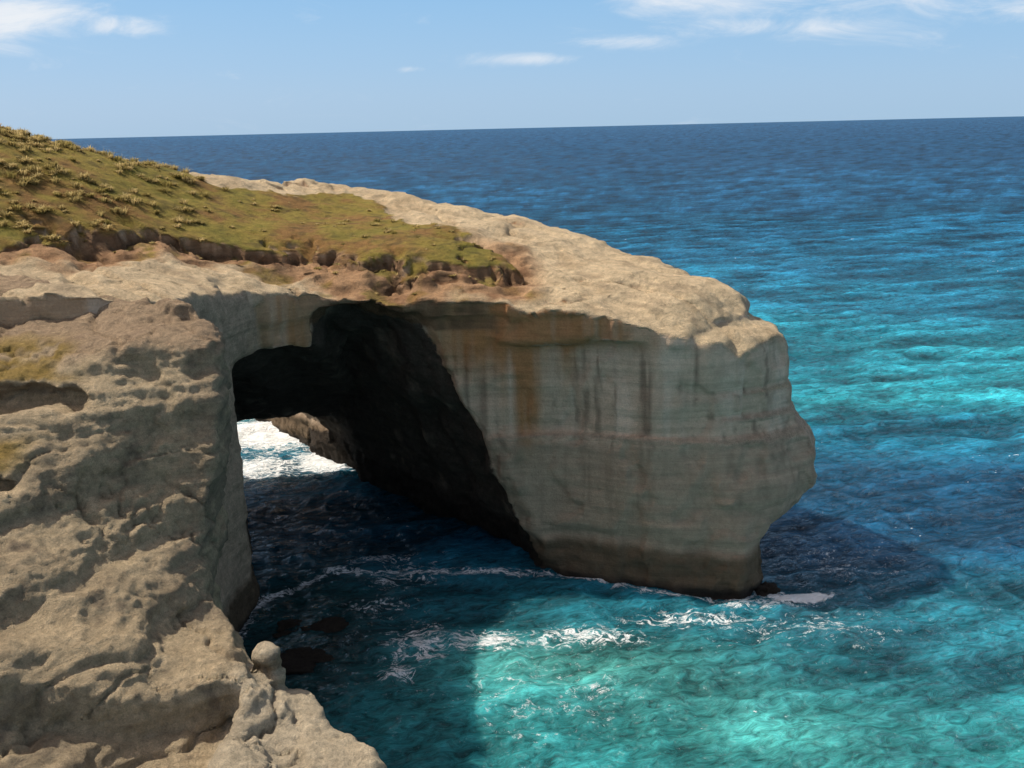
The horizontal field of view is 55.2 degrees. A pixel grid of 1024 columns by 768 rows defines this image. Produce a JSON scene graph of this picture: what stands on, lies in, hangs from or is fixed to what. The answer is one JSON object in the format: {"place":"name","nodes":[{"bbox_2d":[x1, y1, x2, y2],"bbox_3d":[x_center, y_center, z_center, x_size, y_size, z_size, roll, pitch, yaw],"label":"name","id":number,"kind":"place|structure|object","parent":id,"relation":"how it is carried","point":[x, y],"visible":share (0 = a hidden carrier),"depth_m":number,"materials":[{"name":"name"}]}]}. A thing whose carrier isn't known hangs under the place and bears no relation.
{"place":"outdoors","nodes":[
{"label":"outdoors","id":0,"kind":"place"},
{"bbox_2d":[0,274,386,767],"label":"rock cliff","id":1,"kind":"structure","parent":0,"point":[121,643],"depth_m":49.53,"materials":[{"name":"stone"}]},
{"bbox_2d":[0,128,816,631],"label":"sea arch headland","id":2,"kind":"structure","parent":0,"point":[564,402],"depth_m":86.44,"materials":[{"name":"stone"}]},
{"bbox_2d":[0,123,495,294],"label":"tussock grass","id":3,"kind":"structure","parent":2,"relation":"on","point":[54,168],"depth_m":89.28,"materials":[{"name":"green plant"}]},
{"bbox_2d":[0,0,1023,138],"label":"sky","id":4,"kind":"structure","parent":0,"point":[70,69],"materials":[{"name":"blue"}]},
{"bbox_2d":[50,116,1023,767],"bbox_3d":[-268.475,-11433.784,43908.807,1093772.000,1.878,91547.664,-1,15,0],"label":"sea","id":5,"kind":"structure","parent":0,"point":[872,270],"depth_m":101.72,"materials":[{"name":"liquid"}]},
{"bbox_2d":[280,647,334,674],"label":"sea rock","id":6,"kind":"object","parent":5,"relation":"in","point":[301,660],"visible":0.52,"depth_m":76.35,"materials":[{"name":"stone"}]},
{"bbox_2d":[272,617,348,637],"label":"sea rock","id":7,"kind":"object","parent":5,"relation":"in","point":[331,625],"visible":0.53,"depth_m":81.56,"materials":[{"name":"stone"}]},
{"bbox_2d":[754,581,780,596],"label":"sea rock","id":8,"kind":"object","parent":5,"relation":"in","point":[765,588],"visible":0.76,"depth_m":86.28,"materials":[{"name":"stone"}]}
]}

